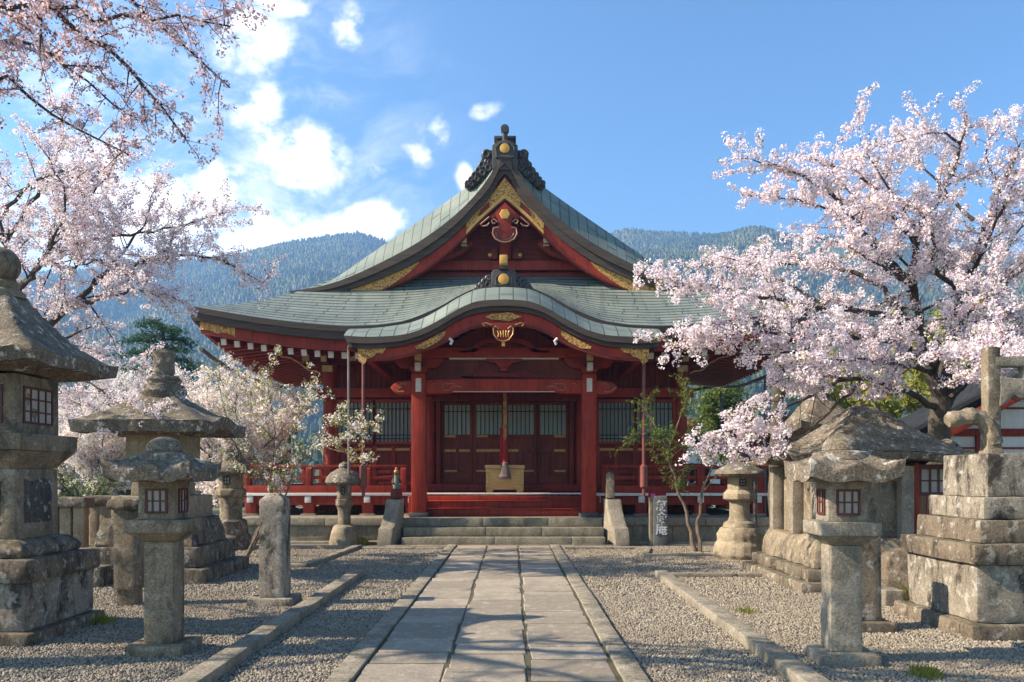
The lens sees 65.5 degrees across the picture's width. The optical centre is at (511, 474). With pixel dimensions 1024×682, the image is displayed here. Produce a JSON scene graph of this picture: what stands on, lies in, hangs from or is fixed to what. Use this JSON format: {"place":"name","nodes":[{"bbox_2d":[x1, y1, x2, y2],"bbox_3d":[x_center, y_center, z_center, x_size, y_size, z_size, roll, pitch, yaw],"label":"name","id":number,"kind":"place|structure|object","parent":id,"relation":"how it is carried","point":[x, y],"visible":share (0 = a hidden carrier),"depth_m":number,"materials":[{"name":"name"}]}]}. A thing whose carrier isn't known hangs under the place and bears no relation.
{"place":"outdoors","nodes":[
{"label":"outdoors","id":0,"kind":"place"},
{"bbox_2d":[89,483,729,516],"bbox_3d":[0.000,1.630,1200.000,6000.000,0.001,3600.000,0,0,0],"label":"ground","id":1,"kind":"structure","parent":0,"point":[216,509],"depth_m":39.15,"materials":[{"name":"grey gravel"}]},
{"bbox_2d":[58,384,124,421],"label":"broadleaf tree","id":2,"kind":"object","parent":1,"relation":"on","point":[77,398],"visible":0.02,"depth_m":45.08,"materials":[{"name":"green plant"}]},
{"bbox_2d":[56,366,131,496],"bbox_3d":[-18.580,-1.686,32.952,5.921,6.679,5.002,0,0,0],"label":"pale cherry tree","id":3,"kind":"object","parent":1,"relation":"on","point":[68,469],"visible":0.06,"depth_m":32.76,"materials":[{"name":"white plant"}]},
{"bbox_2d":[58,477,131,496],"bbox_3d":[-21.141,0.336,38.900,5.918,2.528,7.200,0,0,0],"label":"shrub","id":4,"kind":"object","parent":1,"relation":"on","point":[121,492],"depth_m":38.36,"materials":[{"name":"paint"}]},
{"bbox_2d":[197,461,282,504],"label":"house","id":5,"kind":"structure","parent":1,"relation":"on","point":[255,480],"depth_m":43.48,"materials":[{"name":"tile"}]},
{"bbox_2d":[242,421,302,473],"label":"broadleaf tree","id":6,"kind":"object","parent":1,"relation":"on","point":[283,462],"visible":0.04,"depth_m":54.08,"materials":[{"name":"green plant"}]},
{"bbox_2d":[687,428,735,485],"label":"house","id":7,"kind":"structure","parent":1,"relation":"on","point":[693,458],"depth_m":44.00,"materials":[{"name":"tile"}]},
{"bbox_2d":[687,463,704,481],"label":"window","id":8,"kind":"structure","parent":7,"relation":"in","point":[687,463],"depth_m":43.97,"materials":[{"name":"grey glass"}]},
{"bbox_2d":[687,403,758,448],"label":"broadleaf tree","id":9,"kind":"object","parent":1,"relation":"on","point":[689,424],"visible":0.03,"depth_m":49.20,"materials":[{"name":"green plant"}]},
{"bbox_2d":[689,381,762,507],"bbox_3d":[10.255,-1.593,38.069,3.531,6.595,3.079,0,0,-23],"label":"broadleaf tree","id":10,"kind":"object","parent":1,"relation":"on","point":[710,418],"visible":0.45,"depth_m":37.57,"materials":[{"name":"green plant"}]},
{"bbox_2d":[879,291,1023,415],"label":"broadleaf tree","id":11,"kind":"object","parent":1,"relation":"on","point":[919,381],"visible":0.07,"depth_m":26.08,"materials":[{"name":"green plant"}]},
{"bbox_2d":[899,368,1023,452],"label":"white side building","id":12,"kind":"structure","parent":1,"relation":"on","point":[966,437],"depth_m":16.40,"materials":[{"name":"paint"}]},
{"bbox_2d":[903,280,1023,380],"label":"broadleaf tree","id":13,"kind":"object","parent":1,"relation":"on","point":[931,310],"visible":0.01,"depth_m":34.31,"materials":[{"name":"green plant"}]},
{"bbox_2d":[327,546,624,681],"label":"path","id":14,"kind":"structure","parent":0,"point":[490,644],"depth_m":8.08,"materials":[{"name":"grey stone"}]},
{"bbox_2d":[324,544,649,681],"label":"path edging","id":15,"kind":"object","parent":14,"relation":"on","point":[362,652],"visible":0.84,"depth_m":7.96,"materials":[{"name":"stone"}]},
{"bbox_2d":[0,512,1023,681],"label":"gravel ground","id":16,"kind":"structure","parent":0,"point":[367,545],"depth_m":7.49,"materials":[{"name":"grey gravel"}]},
{"bbox_2d":[0,247,118,647],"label":"stone lantern","id":17,"kind":"object","parent":16,"relation":"on","point":[46,579],"visible":1,"depth_m":7.85,"materials":[{"name":"stone"}]},
{"bbox_2d":[0,384,2,421],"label":"window","id":18,"kind":"structure","parent":17,"relation":"in","point":[1,385],"depth_m":7.67,"materials":[{"name":"paper"}]},
{"bbox_2d":[23,385,53,425],"bbox_3d":[-4.793,-0.685,8.050,0.034,0.370,0.503,0,0,0],"label":"window","id":19,"kind":"structure","parent":17,"relation":"in","point":[42,400],"depth_m":8.06,"materials":[{"name":"paper"}]},
{"bbox_2d":[58,496,94,547],"bbox_3d":[-7.351,0.991,12.601,1.345,1.279,0.343,0,0,-2],"label":"stone fence","id":20,"kind":"object","parent":16,"relation":"on","point":[73,516],"visible":0.22,"depth_m":12.53,"materials":[{"name":"stone"}]},
{"bbox_2d":[57,465,125,513],"bbox_3d":[-11.557,0.704,21.681,2.482,1.992,1.811,0,0,-15],"label":"hedge bush","id":21,"kind":"object","parent":16,"relation":"on","point":[103,484],"visible":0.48,"depth_m":21.43,"materials":[{"name":"green plant"}]},
{"bbox_2d":[58,382,131,495],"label":"pale cherry tree","id":22,"kind":"object","parent":16,"relation":"on","point":[94,449],"visible":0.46,"depth_m":28.98,"materials":[{"name":"white plant"}]},
{"bbox_2d":[93,564,111,587],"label":"stone block","id":23,"kind":"structure","parent":16,"relation":"on","point":[102,574],"depth_m":11.31,"materials":[{"name":"stone"}]},
{"bbox_2d":[88,612,116,624],"bbox_3d":[-4.404,1.530,8.502,0.300,0.119,0.288,0,0,-40],"label":"grass tuft","id":24,"kind":"object","parent":16,"relation":"on","point":[101,618],"visible":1,"depth_m":8.47,"materials":[{"name":"green plant"}]},
{"bbox_2d":[85,495,123,546],"bbox_3d":[-6.678,0.991,13.600,1.095,1.279,0.343,0,0,-2],"label":"stone fence","id":25,"kind":"object","parent":16,"relation":"on","point":[100,512],"visible":0.17,"depth_m":13.50,"materials":[{"name":"stone"}]},
{"bbox_2d":[106,498,143,605],"bbox_3d":[-4.697,0.956,9.800,0.410,1.331,0.416,0,0,0],"label":"stone stele","id":26,"kind":"object","parent":16,"relation":"on","point":[128,568],"visible":0.73,"depth_m":9.66,"materials":[{"name":"stone"}]},
{"bbox_2d":[0,0,274,182],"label":"cherry tree","id":27,"kind":"object","parent":16,"relation":"on","point":[42,51],"visible":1,"depth_m":5.37,"materials":[{"name":"pink plant"}]},
{"bbox_2d":[0,70,289,439],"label":"cherry tree","id":28,"kind":"object","parent":16,"relation":"on","point":[83,189],"visible":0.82,"depth_m":12.37,"materials":[{"name":"pink plant"}]},
{"bbox_2d":[99,315,205,437],"bbox_3d":[-13.393,-2.229,30.954,5.064,7.779,5.951,0,0,0],"label":"pine tree","id":29,"kind":"object","parent":16,"relation":"on","point":[158,325],"visible":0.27,"depth_m":30.64,"materials":[{"name":"green plant"}]},
{"bbox_2d":[68,349,249,584],"bbox_3d":[-5.481,-0.168,12.550,2.056,3.596,2.056,0,0,0],"label":"stone lantern","id":30,"kind":"object","parent":16,"relation":"on","point":[209,546],"visible":0.48,"depth_m":12.14,"materials":[{"name":"stone"}]},
{"bbox_2d":[101,437,221,657],"bbox_3d":[-3.141,0.643,7.200,0.766,1.966,0.764,0,0,0],"label":"stone lantern","id":31,"kind":"object","parent":16,"relation":"on","point":[163,471],"visible":0.99,"depth_m":7.07,"materials":[{"name":"stone"}]},
{"bbox_2d":[145,488,167,512],"bbox_3d":[-3.140,0.235,7.040,0.196,0.220,0.034,0,0,0],"label":"window","id":32,"kind":"structure","parent":31,"relation":"in","point":[156,500],"depth_m":7.03,"materials":[{"name":"paper"}]},
{"bbox_2d":[178,488,187,512],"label":"window","id":33,"kind":"structure","parent":31,"relation":"in","point":[182,492],"depth_m":7.17,"materials":[{"name":"paper"}]},
{"bbox_2d":[107,357,256,493],"bbox_3d":[-11.668,-1.300,28.635,4.594,5.906,5.934,0,0,38],"label":"pale cherry tree","id":34,"kind":"object","parent":16,"relation":"on","point":[122,383],"visible":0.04,"depth_m":27.21,"materials":[{"name":"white plant"}]},
{"bbox_2d":[144,351,311,513],"bbox_3d":[-7.996,-0.824,22.529,4.582,4.954,4.619,0,0,36],"label":"pale cherry tree","id":35,"kind":"object","parent":16,"relation":"on","point":[282,428],"visible":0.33,"depth_m":21.87,"materials":[{"name":"white plant"}]},
{"bbox_2d":[215,449,252,550],"bbox_3d":[-6.002,0.543,17.000,0.921,2.167,0.912,0,0,0],"label":"stone lantern","id":36,"kind":"object","parent":16,"relation":"on","point":[230,492],"visible":0.7,"depth_m":16.79,"materials":[{"name":"stone"}]},
{"bbox_2d":[223,476,229,483],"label":"window","id":37,"kind":"structure","parent":36,"relation":"in","point":[226,479],"depth_m":16.76,"materials":[{"name":"paper"}]},
{"bbox_2d":[172,569,364,681],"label":"kerb","id":38,"kind":"structure","parent":16,"relation":"on","point":[217,666],"depth_m":7.46,"materials":[{"name":"stone"}]},
{"bbox_2d":[247,493,301,606],"bbox_3d":[-2.932,0.927,9.851,0.541,1.396,0.536,0,0,0],"label":"stone post","id":39,"kind":"object","parent":16,"relation":"on","point":[274,556],"visible":0.94,"depth_m":9.70,"materials":[{"name":"grey stone"}]},
{"bbox_2d":[249,563,307,567],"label":"kerb","id":40,"kind":"structure","parent":16,"relation":"on","point":[293,565],"depth_m":13.55,"materials":[{"name":"stone"}]},
{"bbox_2d":[186,343,385,555],"bbox_3d":[-4.170,-0.467,15.446,3.714,4.169,2.372,0,0,0],"label":"young cherry tree","id":41,"kind":"object","parent":16,"relation":"on","point":[271,486],"visible":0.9,"depth_m":15.38,"materials":[{"name":"white plant"}]},
{"bbox_2d":[252,545,351,548],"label":"kerb","id":42,"kind":"structure","parent":16,"relation":"on","point":[316,546],"depth_m":16.95,"materials":[{"name":"stone"}]},
{"bbox_2d":[303,545,361,566],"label":"kerb","id":43,"kind":"structure","parent":16,"relation":"on","point":[327,557],"depth_m":15.15,"materials":[{"name":"stone"}]},
{"bbox_2d":[325,462,359,544],"bbox_3d":[-3.799,0.669,18.050,0.857,1.914,0.853,0,0,0],"label":"stone lantern","id":44,"kind":"object","parent":16,"relation":"on","point":[344,531],"visible":0.98,"depth_m":17.86,"materials":[{"name":"stone"}]},
{"bbox_2d":[341,487,344,494],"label":"window","id":45,"kind":"structure","parent":44,"relation":"in","point":[342,488],"depth_m":17.88,"materials":[{"name":"paper"}]},
{"bbox_2d":[357,535,369,544],"bbox_3d":[-3.384,1.481,18.065,0.406,0.219,0.374,0,0,0],"label":"grass tuft","id":46,"kind":"object","parent":16,"relation":"on","point":[362,540],"visible":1,"depth_m":17.98,"materials":[{"name":"green plant"}]},
{"bbox_2d":[377,498,403,545],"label":"cheek wall","id":47,"kind":"structure","parent":16,"relation":"on","point":[390,531],"depth_m":17.90,"materials":[{"name":"stone"}]},
{"bbox_2d":[391,467,401,497],"bbox_3d":[-2.629,0.190,18.140,0.242,0.710,0.240,0,0,0],"label":"guardian post","id":48,"kind":"object","parent":47,"relation":"on","point":[396,491],"visible":1,"depth_m":18.07,"materials":[{"name":"teal paint"}]},
{"bbox_2d":[362,546,441,548],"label":"kerb","id":49,"kind":"structure","parent":16,"relation":"on","point":[379,547],"depth_m":16.95,"materials":[{"name":"stone"}]},
{"bbox_2d":[93,546,820,595],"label":"gravel","id":50,"kind":"structure","parent":16,"relation":"on","point":[600,559],"depth_m":12.86,"materials":[{"name":"grey gravel"}]},
{"bbox_2d":[385,517,620,546],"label":"stone steps","id":51,"kind":"structure","parent":16,"relation":"on","point":[416,534],"depth_m":18.00,"materials":[{"name":"stone"}]},
{"bbox_2d":[242,505,768,543],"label":"stone platform","id":52,"kind":"structure","parent":16,"relation":"on","point":[310,529],"depth_m":18.62,"materials":[{"name":"stone"}]},
{"bbox_2d":[187,124,820,516],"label":"shrine hall","id":53,"kind":"structure","parent":52,"relation":"on","point":[438,332],"depth_m":21.30,"materials":[{"name":"red wood"}]},
{"bbox_2d":[335,399,374,444],"bbox_3d":[-4.305,-1.440,21.915,1.110,1.240,0.150,0,0,0],"label":"window","id":54,"kind":"structure","parent":53,"relation":"in","point":[356,403],"depth_m":21.95,"materials":[{"name":"red paint"}]},
{"bbox_2d":[373,399,410,444],"bbox_3d":[-3.255,-1.440,21.915,1.110,1.240,0.150,0,0,0],"label":"window","id":55,"kind":"structure","parent":53,"relation":"in","point":[396,425],"depth_m":21.95,"materials":[{"name":"red paint"}]},
{"bbox_2d":[441,402,472,483],"bbox_3d":[-1.505,-0.865,21.881,0.868,2.260,0.058,0,0,0],"label":"door","id":56,"kind":"structure","parent":53,"relation":"in","point":[456,417],"depth_m":21.89,"materials":[{"name":"brown paint"}]},
{"bbox_2d":[473,401,503,483],"bbox_3d":[-0.627,-0.865,21.821,0.863,2.260,0.058,0,0,0],"label":"door","id":57,"kind":"structure","parent":53,"relation":"in","point":[487,415],"depth_m":21.83,"materials":[{"name":"brown paint"}]},
{"bbox_2d":[485,465,524,492],"bbox_3d":[-0.180,0.115,20.300,1.000,0.700,0.680,0,0,0],"label":"offering box","id":58,"kind":"object","parent":53,"relation":"on","point":[494,482],"visible":0.95,"depth_m":20.01,"materials":[{"name":"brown wood"}]},
{"bbox_2d":[499,393,511,479],"bbox_3d":[-0.170,-1.312,19.781,0.316,2.888,0.315,0,0,0],"label":"bell rope","id":59,"kind":"object","parent":53,"relation":"hanging from","point":[505,473],"visible":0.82,"depth_m":19.74,"materials":[{"name":"red fabric"}]},
{"bbox_2d":[507,401,536,483],"bbox_3d":[0.248,-0.865,21.821,0.863,2.260,0.058,0,0,0],"label":"door","id":60,"kind":"structure","parent":53,"relation":"in","point":[521,415],"depth_m":21.83,"materials":[{"name":"brown paint"}]},
{"bbox_2d":[537,402,568,483],"bbox_3d":[1.125,-0.865,21.881,0.868,2.260,0.058,0,0,0],"label":"door","id":61,"kind":"structure","parent":53,"relation":"in","point":[552,417],"depth_m":21.89,"materials":[{"name":"brown paint"}]},
{"bbox_2d":[596,399,636,444],"bbox_3d":[2.875,-1.440,21.915,1.110,1.240,0.150,0,0,0],"label":"window","id":62,"kind":"structure","parent":53,"relation":"in","point":[614,417],"depth_m":21.95,"materials":[{"name":"red paint"}]},
{"bbox_2d":[635,399,674,444],"bbox_3d":[3.925,-1.440,21.915,1.110,1.240,0.150,0,0,0],"label":"window","id":63,"kind":"structure","parent":53,"relation":"in","point":[665,411],"depth_m":21.95,"materials":[{"name":"red paint"}]},
{"bbox_2d":[648,492,665,518],"bbox_3d":[3.330,0.710,18.258,0.400,0.620,0.105,0,0,0],"label":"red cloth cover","id":64,"kind":"object","parent":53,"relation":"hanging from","point":[651,494],"visible":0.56,"depth_m":18.23,"materials":[{"name":"fabric"}]},
{"bbox_2d":[564,546,633,548],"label":"kerb","id":65,"kind":"structure","parent":16,"relation":"on","point":[598,547],"depth_m":16.95,"materials":[{"name":"stone"}]},
{"bbox_2d":[604,498,629,545],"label":"cheek wall","id":66,"kind":"structure","parent":16,"relation":"on","point":[616,531],"depth_m":17.89,"materials":[{"name":"stone"}]},
{"bbox_2d":[605,472,614,497],"bbox_3d":[2.230,0.246,18.140,0.192,0.602,0.192,0,0,0],"label":"stone post","id":67,"kind":"object","parent":66,"relation":"on","point":[609,491],"visible":1,"depth_m":18.05,"materials":[{"name":"stone"}]},
{"bbox_2d":[642,547,651,555],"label":"kerb","id":68,"kind":"structure","parent":16,"relation":"on","point":[647,550],"depth_m":16.12,"materials":[{"name":"stone"}]},
{"bbox_2d":[649,496,666,545],"bbox_3d":[3.287,1.050,17.925,0.399,1.143,0.173,0,0,0],"label":"lettered stone","id":69,"kind":"object","parent":16,"relation":"on","point":[657,520],"visible":1,"depth_m":17.85,"materials":[{"name":"grey stone"}]},
{"bbox_2d":[610,369,710,551],"bbox_3d":[3.048,-0.339,16.290,2.232,3.913,1.737,0,0,0],"label":"young tree","id":70,"kind":"object","parent":16,"relation":"on","point":[676,485],"visible":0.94,"depth_m":16.36,"materials":[{"name":"green plant"}]},
{"bbox_2d":[643,553,713,556],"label":"kerb","id":71,"kind":"structure","parent":16,"relation":"on","point":[677,554],"depth_m":15.44,"materials":[{"name":"stone"}]},
{"bbox_2d":[695,421,732,551],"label":"young tree","id":72,"kind":"object","parent":16,"relation":"on","point":[699,544],"visible":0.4,"depth_m":16.38,"materials":[{"name":"brown plant"}]},
{"bbox_2d":[670,572,761,577],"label":"kerb","id":73,"kind":"structure","parent":16,"relation":"on","point":[713,574],"depth_m":12.33,"materials":[{"name":"stone"}]},
{"bbox_2d":[712,456,765,559],"bbox_3d":[4.335,0.637,15.198,1.000,1.976,0.985,0,0,0],"label":"stone lantern","id":74,"kind":"object","parent":16,"relation":"on","point":[739,534],"visible":0.92,"depth_m":14.94,"materials":[{"name":"stone"}]},
{"bbox_2d":[739,479,745,485],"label":"window","id":75,"kind":"structure","parent":74,"relation":"in","point":[742,482],"depth_m":14.98,"materials":[{"name":"paper"}]},
{"bbox_2d":[655,570,830,681],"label":"kerb","id":76,"kind":"structure","parent":16,"relation":"on","point":[790,667],"depth_m":7.43,"materials":[{"name":"stone"}]},
{"bbox_2d":[734,606,759,613],"bbox_3d":[2.708,1.560,9.179,0.288,0.060,0.304,0,0,23],"label":"grass tuft","id":77,"kind":"object","parent":16,"relation":"on","point":[745,610],"visible":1,"depth_m":9.18,"materials":[{"name":"green plant"}]},
{"bbox_2d":[727,461,767,526],"bbox_3d":[4.855,0.670,16.300,0.750,1.860,0.700,0,0,0],"label":"shelter post","id":78,"kind":"object","parent":16,"relation":"on","point":[755,519],"visible":0.22,"depth_m":16.26,"materials":[{"name":"brown wood"}]},
{"bbox_2d":[767,364,793,528],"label":"stone pillar","id":79,"kind":"structure","parent":16,"relation":"on","point":[777,390],"depth_m":14.53,"materials":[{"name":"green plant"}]},
{"bbox_2d":[739,398,846,516],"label":"red shed","id":80,"kind":"structure","parent":16,"relation":"on","point":[794,406],"depth_m":24.66,"materials":[{"name":"paint"}]},
{"bbox_2d":[766,379,843,441],"bbox_3d":[5.500,-0.067,14.301,1.451,3.392,1.449,0,0,-8],"label":"stone lantern","id":81,"kind":"object","parent":16,"relation":"on","point":[805,406],"visible":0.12,"depth_m":14.00,"materials":[{"name":"stone"}]},
{"bbox_2d":[610,80,1023,481],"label":"cherry tree","id":82,"kind":"object","parent":16,"relation":"on","point":[956,314],"visible":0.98,"depth_m":11.79,"materials":[{"name":"pink plant"}]},
{"bbox_2d":[784,435,905,667],"bbox_3d":[2.829,0.643,6.850,0.766,1.966,0.763,0,0,3],"label":"stone lantern","id":83,"kind":"object","parent":16,"relation":"on","point":[841,471],"visible":1,"depth_m":6.71,"materials":[{"name":"stone"}]},
{"bbox_2d":[816,489,825,514],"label":"window","id":84,"kind":"structure","parent":83,"relation":"in","point":[820,493],"depth_m":6.83,"materials":[{"name":"paper"}]},
{"bbox_2d":[836,489,860,515],"bbox_3d":[2.822,0.235,6.690,0.196,0.220,0.034,0,0,3],"label":"window","id":85,"kind":"structure","parent":83,"relation":"in","point":[848,502],"depth_m":6.68,"materials":[{"name":"paper"}]},
{"bbox_2d":[785,316,930,418],"bbox_3d":[10.513,-1.746,24.989,4.313,6.901,3.898,0,0,-40],"label":"broadleaf tree","id":86,"kind":"object","parent":16,"relation":"on","point":[885,403],"visible":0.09,"depth_m":24.40,"materials":[{"name":"green plant"}]},
{"bbox_2d":[742,404,978,593],"bbox_3d":[5.301,0.284,12.098,2.873,2.705,2.864,0,0,0],"label":"stone roofed hut","id":87,"kind":"object","parent":16,"relation":"on","point":[788,555],"visible":0.42,"depth_m":11.38,"materials":[{"name":"stone"}]},
{"bbox_2d":[919,496,933,514],"bbox_3d":[5.985,0.580,11.183,0.570,0.560,0.055,0,0,0],"label":"plank door","id":88,"kind":"structure","parent":87,"relation":"in","point":[923,500],"depth_m":11.17,"materials":[{"name":"brown wood"}]},
{"bbox_2d":[919,464,943,495],"bbox_3d":[5.987,0.080,11.190,0.575,0.440,0.050,0,0,0],"label":"window","id":89,"kind":"structure","parent":87,"relation":"in","point":[930,475],"depth_m":11.18,"materials":[{"name":"paper"}]},
{"bbox_2d":[859,536,897,632],"bbox_3d":[3.619,1.086,8.301,0.559,1.078,0.553,0,0,0],"label":"stone post","id":90,"kind":"object","parent":16,"relation":"on","point":[873,621],"visible":0.3,"depth_m":8.14,"materials":[{"name":"stone"}]},
{"bbox_2d":[881,587,904,606],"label":"stone block","id":91,"kind":"structure","parent":16,"relation":"on","point":[890,596],"depth_m":9.61,"materials":[{"name":"stone"}]},
{"bbox_2d":[881,548,908,591],"bbox_3d":[5.354,1.325,10.754,0.890,0.668,0.535,0,0,0],"label":"boulder","id":92,"kind":"object","parent":16,"relation":"on","point":[894,565],"visible":0.26,"depth_m":10.59,"materials":[{"name":"stone"}]},
{"bbox_2d":[896,581,908,600],"bbox_3d":[4.944,1.458,9.942,0.277,0.263,0.282,0,0,-34],"label":"grass tuft","id":93,"kind":"object","parent":16,"relation":"on","point":[906,593],"visible":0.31,"depth_m":9.94,"materials":[{"name":"green plant"}]},
{"bbox_2d":[906,663,946,678],"bbox_3d":[3.275,1.550,6.317,0.272,0.080,0.268,0,0,-31],"label":"grass tuft","id":94,"kind":"object","parent":16,"relation":"on","point":[926,671],"visible":1,"depth_m":6.26,"materials":[{"name":"green plant"}]},
{"bbox_2d":[894,453,1023,641],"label":"stone monument","id":95,"kind":"object","parent":16,"relation":"on","point":[963,547],"visible":0.99,"depth_m":8.00,"materials":[{"name":"stone"}]},
{"bbox_2d":[944,346,1023,453],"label":"stone carving","id":96,"kind":"object","parent":95,"relation":"on","point":[998,390],"visible":0.99,"depth_m":8.35,"materials":[{"name":"stone"}]},
{"bbox_2d":[0,0,1023,271],"label":"sky","id":97,"kind":"structure","parent":0,"point":[364,116],"materials":[{"name":"blue"}]},
{"bbox_2d":[18,230,1023,447],"bbox_3d":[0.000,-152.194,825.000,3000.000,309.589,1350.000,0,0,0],"label":"hills","id":98,"kind":"structure","parent":0,"point":[314,281],"depth_m":689.91,"materials":[{"name":"green plant"}]},
{"bbox_2d":[17,225,1023,482],"bbox_3d":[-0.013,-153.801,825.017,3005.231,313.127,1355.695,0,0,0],"label":"hillside forest","id":99,"kind":"object","parent":98,"relation":"on","point":[325,251],"visible":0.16,"depth_m":710.68,"materials":[{"name":"green plant"}]}
]}

